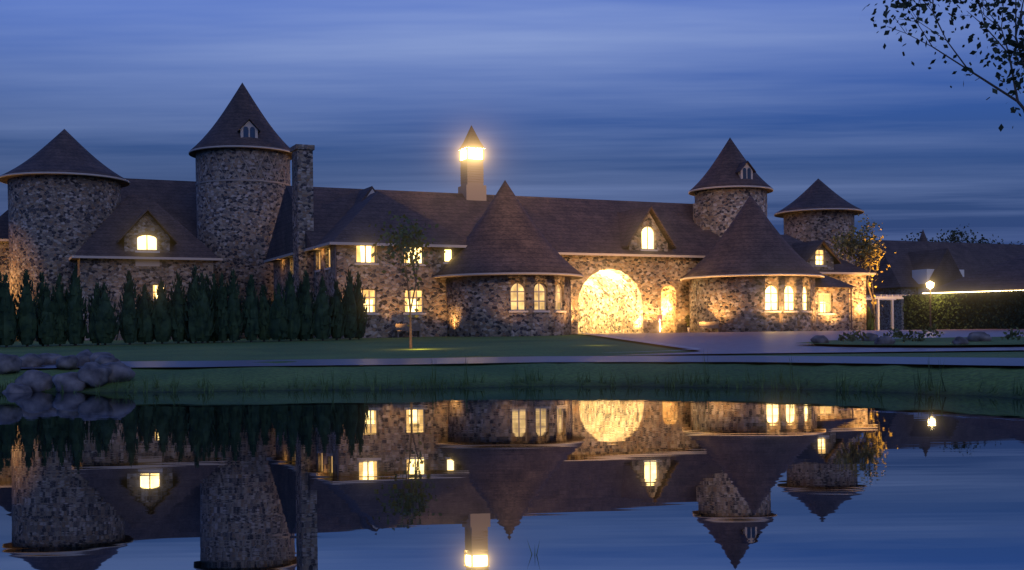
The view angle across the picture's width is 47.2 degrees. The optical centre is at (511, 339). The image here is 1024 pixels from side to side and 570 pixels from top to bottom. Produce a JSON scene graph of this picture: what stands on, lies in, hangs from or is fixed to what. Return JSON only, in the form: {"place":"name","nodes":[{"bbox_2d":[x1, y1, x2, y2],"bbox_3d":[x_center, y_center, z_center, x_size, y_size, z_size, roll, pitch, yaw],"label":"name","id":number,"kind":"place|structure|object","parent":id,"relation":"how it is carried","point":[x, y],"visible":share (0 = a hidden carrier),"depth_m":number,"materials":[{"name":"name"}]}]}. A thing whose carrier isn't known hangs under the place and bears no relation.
{"place":"outdoors","nodes":[
{"label":"outdoors","id":0,"kind":"place"},
{"bbox_2d":[153,246,829,311],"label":"muntins","id":1,"kind":"object","parent":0,"point":[820,296],"depth_m":72.25,"materials":[{"name":"beige wood"}]},
{"bbox_2d":[446,275,570,336],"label":"round tower wall","id":2,"kind":"structure","parent":0,"point":[478,306],"depth_m":70.96,"materials":[{"name":"grey stone"}]},
{"bbox_2d":[434,181,582,279],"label":"turret roof","id":3,"kind":"structure","parent":2,"relation":"on","point":[505,235],"depth_m":72.08,"materials":[{"name":"brown tile"}]},
{"bbox_2d":[434,272,583,279],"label":"roof eave trim","id":4,"kind":"structure","parent":2,"relation":"on","point":[512,273],"depth_m":70.15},
{"bbox_2d":[511,283,559,309],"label":"arched windows","id":5,"kind":"structure","parent":2,"relation":"in","point":[520,298],"depth_m":70.92,"materials":[{"name":"yellow glass"}]},
{"bbox_2d":[0,386,1023,569],"bbox_3d":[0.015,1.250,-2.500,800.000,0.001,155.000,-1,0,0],"label":"pond water","id":6,"kind":"structure","parent":0,"point":[627,478],"depth_m":10.43,"materials":[{"name":"blue liquid"}]},
{"bbox_2d":[0,335,1023,397],"bbox_3d":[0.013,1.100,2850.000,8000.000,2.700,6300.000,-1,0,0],"label":"terrain","id":7,"kind":"structure","parent":0,"point":[961,379],"depth_m":32.76,"materials":[{"name":"green plant"}]},
{"bbox_2d":[0,353,21,373],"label":"shore rock","id":8,"kind":"object","parent":7,"relation":"on","point":[9,363],"visible":0.9,"depth_m":33.53,"materials":[{"name":"grey stone"}]},
{"bbox_2d":[2,383,32,392],"bbox_3d":[-13.167,1.443,31.169,0.855,0.601,0.690,-1,0,39],"label":"shore rock","id":9,"kind":"object","parent":7,"relation":"on","point":[15,388],"visible":0.47,"depth_m":30.94,"materials":[{"name":"grey stone"}]},
{"bbox_2d":[19,353,44,366],"bbox_3d":[-14.652,0.736,35.604,0.701,0.633,0.894,-1,0,-44],"label":"shore rock","id":10,"kind":"object","parent":7,"relation":"on","point":[30,359],"visible":0.57,"depth_m":35.33,"materials":[{"name":"grey stone"}]},
{"bbox_2d":[15,370,53,391],"bbox_3d":[-12.882,1.163,31.724,1.159,0.706,0.850,-1,0,13],"label":"shore rock","id":11,"kind":"object","parent":7,"relation":"on","point":[37,381],"visible":0.59,"depth_m":31.42,"materials":[{"name":"grey stone"}]},
{"bbox_2d":[38,353,62,364],"bbox_3d":[-14.387,0.719,36.538,0.729,0.598,0.824,-1,0,23],"label":"shore rock","id":12,"kind":"object","parent":7,"relation":"on","point":[49,358],"visible":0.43,"depth_m":36.26,"materials":[{"name":"grey stone"}]},
{"bbox_2d":[7,175,120,340],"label":"tower wall","id":13,"kind":"structure","parent":7,"relation":"on","point":[55,222],"depth_m":80.56,"materials":[{"name":"grey stone"}]},
{"bbox_2d":[0,129,128,187],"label":"tower roof","id":14,"kind":"structure","parent":13,"relation":"on","point":[64,150],"depth_m":81.83,"materials":[{"name":"brown tile"}]},
{"bbox_2d":[0,172,129,187],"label":"roof eave trim","id":15,"kind":"structure","parent":13,"relation":"on","point":[65,173],"depth_m":80.19,"materials":[{"name":"beige"}]},
{"bbox_2d":[55,355,78,369],"bbox_3d":[-13.174,0.710,34.743,0.627,0.510,0.900,-1,0,-34],"label":"shore rock","id":16,"kind":"object","parent":7,"relation":"on","point":[69,362],"visible":0.96,"depth_m":34.48,"materials":[{"name":"grey stone"}]},
{"bbox_2d":[52,372,86,391],"bbox_3d":[-11.756,1.200,31.224,1.010,0.676,0.738,-1,0,29],"label":"shore rock","id":17,"kind":"object","parent":7,"relation":"on","point":[69,381],"visible":0.8,"depth_m":30.96,"materials":[{"name":"grey stone"}]},
{"bbox_2d":[76,349,92,365],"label":"shore rock","id":18,"kind":"object","parent":7,"relation":"on","point":[83,356],"visible":0.41,"depth_m":35.67,"materials":[{"name":"grey stone"}]},
{"bbox_2d":[77,362,112,387],"bbox_3d":[-11.145,0.975,31.475,0.850,0.748,1.037,-1,0,-4],"label":"shore rock","id":19,"kind":"object","parent":7,"relation":"on","point":[92,374],"visible":0.96,"depth_m":31.07,"materials":[{"name":"grey stone"}]},
{"bbox_2d":[89,352,113,361],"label":"shore rock","id":20,"kind":"object","parent":7,"relation":"on","point":[94,356],"visible":0.34,"depth_m":35.51,"materials":[{"name":"grey stone"}]},
{"bbox_2d":[0,213,212,340],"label":"stone wall","id":21,"kind":"structure","parent":7,"relation":"on","point":[110,272],"depth_m":80.39,"materials":[{"name":"grey stone"}]},
{"bbox_2d":[0,178,220,262],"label":"wing roof","id":22,"kind":"structure","parent":21,"relation":"on","point":[168,207],"depth_m":83.43,"materials":[{"name":"brown tile"}]},
{"bbox_2d":[94,356,120,364],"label":"shore rock","id":23,"kind":"object","parent":7,"relation":"on","point":[100,360],"visible":0.43,"depth_m":34.49,"materials":[{"name":"grey stone"}]},
{"bbox_2d":[101,361,135,382],"bbox_3d":[-10.780,0.916,31.826,1.071,0.644,0.709,-1,0,-3],"label":"shore rock","id":24,"kind":"object","parent":7,"relation":"on","point":[122,372],"visible":0.69,"depth_m":31.60,"materials":[{"name":"grey stone"}]},
{"bbox_2d":[0,265,370,346],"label":"hedge","id":25,"kind":"object","parent":7,"relation":"on","point":[201,312],"visible":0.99,"depth_m":61.83,"materials":[{"name":"green plant"}]},
{"bbox_2d":[195,148,289,338],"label":"stone tower","id":26,"kind":"structure","parent":7,"relation":"on","point":[236,221],"depth_m":86.81,"materials":[{"name":"grey stone"}]},
{"bbox_2d":[189,145,289,157],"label":"roof eave trim","id":27,"kind":"structure","parent":26,"relation":"on","point":[239,146],"depth_m":86.46,"materials":[{"name":"beige"}]},
{"bbox_2d":[189,83,291,159],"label":"conical roof","id":28,"kind":"structure","parent":26,"relation":"on","point":[241,109],"depth_m":88.09,"materials":[{"name":"brown tile"}]},
{"bbox_2d":[240,121,257,137],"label":"dormer window","id":29,"kind":"structure","parent":28,"relation":"attached to","point":[249,124],"depth_m":86.95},
{"bbox_2d":[237,118,260,132],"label":"dormer roof","id":30,"kind":"structure","parent":28,"relation":"on","point":[251,121],"depth_m":86.97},
{"bbox_2d":[195,150,290,185],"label":"decorative tower band","id":31,"kind":"object","parent":26,"relation":"attached to","point":[239,179],"visible":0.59,"depth_m":86.90,"materials":[{"name":"brown stone"}]},
{"bbox_2d":[290,144,314,337],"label":"stone chimney","id":32,"kind":"object","parent":7,"relation":"on","point":[302,190],"visible":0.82,"depth_m":74.45,"materials":[{"name":"grey stone"}]},
{"bbox_2d":[368,210,445,348],"bbox_3d":[-4.412,-2.376,48.160,2.682,5.909,5.468,-1,0,9],"label":"tree","id":33,"kind":"object","parent":7,"relation":"on","point":[404,246],"visible":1,"depth_m":48.17,"materials":[{"name":"green plant"}]},
{"bbox_2d":[394,324,421,337],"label":"garden bench","id":34,"kind":"object","parent":7,"relation":"on","point":[404,327],"visible":0.79,"depth_m":71.04,"materials":[{"name":"brown wood"}]},
{"bbox_2d":[273,238,702,338],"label":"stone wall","id":35,"kind":"structure","parent":7,"relation":"on","point":[610,300],"depth_m":81.51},
{"bbox_2d":[0,239,875,274],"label":"eave fascia","id":36,"kind":"structure","parent":35,"relation":"on","point":[371,244],"depth_m":80.40,"materials":[{"name":"beige"}]},
{"bbox_2d":[458,148,486,200],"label":"cupola tower","id":37,"kind":"structure","parent":35,"relation":"on","point":[472,187],"depth_m":83.83,"materials":[{"name":"beige paint"}]},
{"bbox_2d":[458,125,484,150],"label":"cupola roof","id":38,"kind":"structure","parent":37,"relation":"on","point":[471,140],"depth_m":84.04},
{"bbox_2d":[461,149,481,159],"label":"lantern light","id":39,"kind":"object","parent":37,"relation":"on","point":[474,153],"visible":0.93,"depth_m":83.96,"materials":[{"name":"white glass"}]},
{"bbox_2d":[135,189,830,312],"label":"window frames","id":40,"kind":"structure","parent":35,"relation":"attached to","point":[147,262],"depth_m":78.18,"materials":[{"name":"beige wood"}]},
{"bbox_2d":[137,227,824,311],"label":"window panes","id":41,"kind":"object","parent":40,"relation":"in","point":[141,241],"depth_m":78.90,"materials":[{"name":"glass"}]},
{"bbox_2d":[135,249,834,314],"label":"window sills","id":42,"kind":"structure","parent":35,"relation":"attached to","point":[522,311],"depth_m":72.22,"materials":[{"name":"beige stone"}]},
{"bbox_2d":[265,186,720,262],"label":"main roof","id":43,"kind":"structure","parent":35,"relation":"on","point":[571,225],"depth_m":81.61,"materials":[{"name":"brown tile"}]},
{"bbox_2d":[354,186,375,204],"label":"roof gablet","id":44,"kind":"object","parent":43,"relation":"on","point":[362,195],"visible":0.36,"depth_m":78.32,"materials":[{"name":"brown tile"}]},
{"bbox_2d":[618,206,675,249],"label":"dormer roof","id":45,"kind":"structure","parent":35,"relation":"on","point":[630,222],"depth_m":84.06,"materials":[{"name":"brown tile"}]},
{"bbox_2d":[627,213,667,257],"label":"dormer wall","id":46,"kind":"structure","parent":35,"relation":"on","point":[661,244],"depth_m":83.77,"materials":[{"name":"beige stone"}]},
{"bbox_2d":[693,202,708,229],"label":"chimney","id":47,"kind":"object","parent":35,"relation":"on","point":[701,215],"visible":0.43,"depth_m":89.04,"materials":[{"name":"stone"}]},
{"bbox_2d":[695,188,766,236],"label":"stone tower","id":48,"kind":"structure","parent":35,"relation":"on","point":[726,205],"depth_m":88.56,"materials":[{"name":"stone"}]},
{"bbox_2d":[688,185,772,195],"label":"roof eave","id":49,"kind":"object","parent":48,"relation":"on","point":[730,186],"depth_m":88.22,"materials":[{"name":"beige"}]},
{"bbox_2d":[689,138,772,195],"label":"conical roof","id":50,"kind":"structure","parent":48,"relation":"on","point":[724,166],"depth_m":89.45,"materials":[{"name":"brown tile"}]},
{"bbox_2d":[735,161,755,172],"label":"dormer roof","id":51,"kind":"structure","parent":50,"relation":"on","point":[740,166],"depth_m":88.58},
{"bbox_2d":[738,164,752,178],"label":"dormer window","id":52,"kind":"structure","parent":50,"relation":"attached to","point":[740,173],"depth_m":88.53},
{"bbox_2d":[0,351,1023,554],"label":"shore grass tufts","id":53,"kind":"object","parent":7,"relation":"on","point":[464,382],"visible":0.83,"depth_m":30.27,"materials":[{"name":"green plant"}]},
{"bbox_2d":[334,245,851,330],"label":"downspouts","id":54,"kind":"object","parent":7,"relation":"on","point":[701,259],"visible":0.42,"depth_m":82.88,"materials":[{"name":"brown metal"}]},
{"bbox_2d":[571,261,680,334],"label":"arch voussoirs","id":55,"kind":"object","parent":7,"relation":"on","point":[622,267],"visible":0.59,"depth_m":83.00,"materials":[{"name":"stone"}]},
{"bbox_2d":[685,314,689,325],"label":"shrub","id":56,"kind":"object","parent":7,"relation":"on","point":[688,318],"visible":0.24,"depth_m":83.82,"materials":[{"name":"green plant"}]},
{"bbox_2d":[697,322,719,331],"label":"bench","id":57,"kind":"object","parent":7,"relation":"on","point":[715,325],"visible":0.68,"depth_m":78.86,"materials":[{"name":"brown wood"}]},
{"bbox_2d":[587,329,1023,354],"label":"driveway pavers","id":58,"kind":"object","parent":7,"relation":"on","point":[747,342],"visible":0.73,"depth_m":50.51,"materials":[{"name":"grey stone"}]},
{"bbox_2d":[585,333,700,352],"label":"drive kerb","id":59,"kind":"structure","parent":58,"relation":"on","point":[650,342],"depth_m":46.50,"materials":[{"name":"grey concrete"}]},
{"bbox_2d":[874,336,894,346],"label":"bed rock","id":60,"kind":"object","parent":58,"relation":"on","point":[884,341],"visible":0.97,"depth_m":41.40,"materials":[{"name":"grey stone"}]},
{"bbox_2d":[801,336,1023,344],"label":"planting bed","id":61,"kind":"object","parent":58,"relation":"on","point":[949,340],"visible":0.63,"depth_m":43.59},
{"bbox_2d":[810,335,828,344],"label":"bed rock","id":62,"kind":"object","parent":61,"relation":"on","point":[819,339],"visible":0.88,"depth_m":44.01,"materials":[{"name":"grey stone"}]},
{"bbox_2d":[838,324,1023,341],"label":"bed shrubs","id":63,"kind":"object","parent":61,"relation":"on","point":[896,334],"visible":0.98,"depth_m":41.29,"materials":[{"name":"green plant"}]},
{"bbox_2d":[966,332,991,341],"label":"bed rock","id":64,"kind":"object","parent":61,"relation":"on","point":[977,336],"visible":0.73,"depth_m":43.73,"materials":[{"name":"grey stone"}]},
{"bbox_2d":[952,336,968,346],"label":"bed rock","id":65,"kind":"object","parent":58,"relation":"on","point":[958,341],"visible":0.98,"depth_m":40.37,"materials":[{"name":"grey stone"}]},
{"bbox_2d":[815,287,848,330],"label":"stone wall","id":66,"kind":"structure","parent":7,"relation":"on","point":[838,320],"depth_m":82.47,"materials":[{"name":"beige stone"}]},
{"bbox_2d":[815,274,857,287],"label":"roof","id":67,"kind":"structure","parent":66,"relation":"on","point":[828,281],"depth_m":82.54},
{"bbox_2d":[807,244,866,330],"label":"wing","id":68,"kind":"structure","parent":7,"relation":"on","point":[859,306],"depth_m":93.57,"materials":[{"name":"beige stone"}]},
{"bbox_2d":[783,211,854,264],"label":"tower wall","id":69,"kind":"structure","parent":68,"relation":"on","point":[806,226],"depth_m":101.32,"materials":[{"name":"stone"}]},
{"bbox_2d":[774,208,863,217],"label":"roof eave","id":70,"kind":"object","parent":69,"relation":"attached to","point":[821,209],"depth_m":100.61,"materials":[{"name":"beige"}]},
{"bbox_2d":[775,179,863,217],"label":"tower roof","id":71,"kind":"structure","parent":69,"relation":"on","point":[818,193],"depth_m":102.10,"materials":[{"name":"brown tile"}]},
{"bbox_2d":[781,235,870,274],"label":"wing roof","id":72,"kind":"structure","parent":68,"relation":"on","point":[805,251],"depth_m":93.08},
{"bbox_2d":[828,214,895,329],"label":"tree","id":73,"kind":"object","parent":7,"relation":"on","point":[860,249],"visible":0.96,"depth_m":95.44,"materials":[{"name":"green plant"}]},
{"bbox_2d":[862,333,877,340],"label":"bed rock","id":74,"kind":"object","parent":7,"relation":"on","point":[872,337],"visible":0.56,"depth_m":46.27,"materials":[{"name":"grey stone"}]},
{"bbox_2d":[866,306,875,329],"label":"cone shrub","id":75,"kind":"object","parent":7,"relation":"on","point":[869,319],"visible":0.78,"depth_m":94.75,"materials":[{"name":"green plant"}]},
{"bbox_2d":[866,294,907,329],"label":"white pergola","id":76,"kind":"object","parent":7,"relation":"on","point":[892,298],"visible":0.54,"depth_m":99.67,"materials":[{"name":"white paint"}]},
{"bbox_2d":[901,232,918,240],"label":"tree","id":77,"kind":"object","parent":7,"relation":"on","point":[911,236],"depth_m":248.36,"materials":[{"name":"green plant"}]},
{"bbox_2d":[929,289,931,329],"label":"lamp post","id":78,"kind":"object","parent":7,"relation":"on","point":[930,308],"visible":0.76,"depth_m":75.95,"materials":[{"name":"black metal"}]},
{"bbox_2d":[926,281,933,288],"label":"lamp globe","id":79,"kind":"object","parent":78,"relation":"on","point":[929,284],"visible":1,"depth_m":75.84,"materials":[{"name":"white glass"}]},
{"bbox_2d":[862,0,1023,131],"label":"tree","id":80,"kind":"object","parent":7,"relation":"on","point":[1008,40],"visible":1,"depth_m":46.72,"materials":[{"name":"green plant"}]},
{"bbox_2d":[914,228,992,243],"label":"tree","id":81,"kind":"object","parent":7,"relation":"on","point":[953,238],"visible":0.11,"depth_m":240.20,"materials":[{"name":"green plant"}]},
{"bbox_2d":[902,290,1023,329],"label":"clipped hedge","id":82,"kind":"object","parent":7,"relation":"on","point":[990,310],"visible":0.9,"depth_m":74.67,"materials":[{"name":"green plant"}]},
{"bbox_2d":[940,225,992,242],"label":"tree","id":83,"kind":"object","parent":7,"relation":"on","point":[971,232],"visible":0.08,"depth_m":247.62,"materials":[{"name":"green plant"}]},
{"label":"pavilion walls","id":84,"kind":"object","parent":7,"relation":"on","visible":0},
{"bbox_2d":[923,254,1023,293],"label":"pavilion roof","id":85,"kind":"structure","parent":84,"relation":"on","point":[1006,275],"depth_m":91.43,"materials":[{"name":"brown tile"}]},
{"bbox_2d":[923,290,1023,293],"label":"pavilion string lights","id":86,"kind":"object","parent":85,"relation":"attached to","point":[970,291],"visible":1,"depth_m":90.14},
{"bbox_2d":[0,0,1023,255],"label":"sky","id":87,"kind":"structure","parent":0,"point":[621,100],"materials":[{"name":"blue"}]},
{"bbox_2d":[21,356,1023,368],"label":"lakeside path","id":88,"kind":"structure","parent":0,"point":[862,359],"depth_m":34.17,"materials":[{"name":"concrete"}]},
{"bbox_2d":[689,276,815,332],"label":"stone wall","id":89,"kind":"structure","parent":0,"point":[732,304],"depth_m":78.87,"materials":[{"name":"beige stone"}]},
{"bbox_2d":[680,273,823,281],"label":"roof eave","id":90,"kind":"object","parent":89,"relation":"attached to","point":[751,275],"depth_m":78.30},
{"bbox_2d":[681,195,823,281],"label":"turret roof","id":91,"kind":"structure","parent":89,"relation":"on","point":[751,240],"depth_m":80.16,"materials":[{"name":"brown tile"}]},
{"bbox_2d":[866,287,917,329],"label":"wall","id":92,"kind":"structure","parent":0,"point":[885,316],"depth_m":151.81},
{"bbox_2d":[855,240,1023,289],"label":"house roof","id":93,"kind":"structure","parent":92,"relation":"on","point":[947,262],"depth_m":155.56,"materials":[{"name":"brown tile"}]},
{"bbox_2d":[919,230,927,241],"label":"turret roof","id":94,"kind":"structure","parent":93,"relation":"on","point":[923,237],"depth_m":164.67,"materials":[{"name":"tile"}]},
{"bbox_2d":[912,269,963,293],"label":"house gables","id":95,"kind":"object","parent":93,"relation":"attached to","point":[921,276],"visible":0.21,"depth_m":150.57,"materials":[{"name":"white paint"}]}
]}

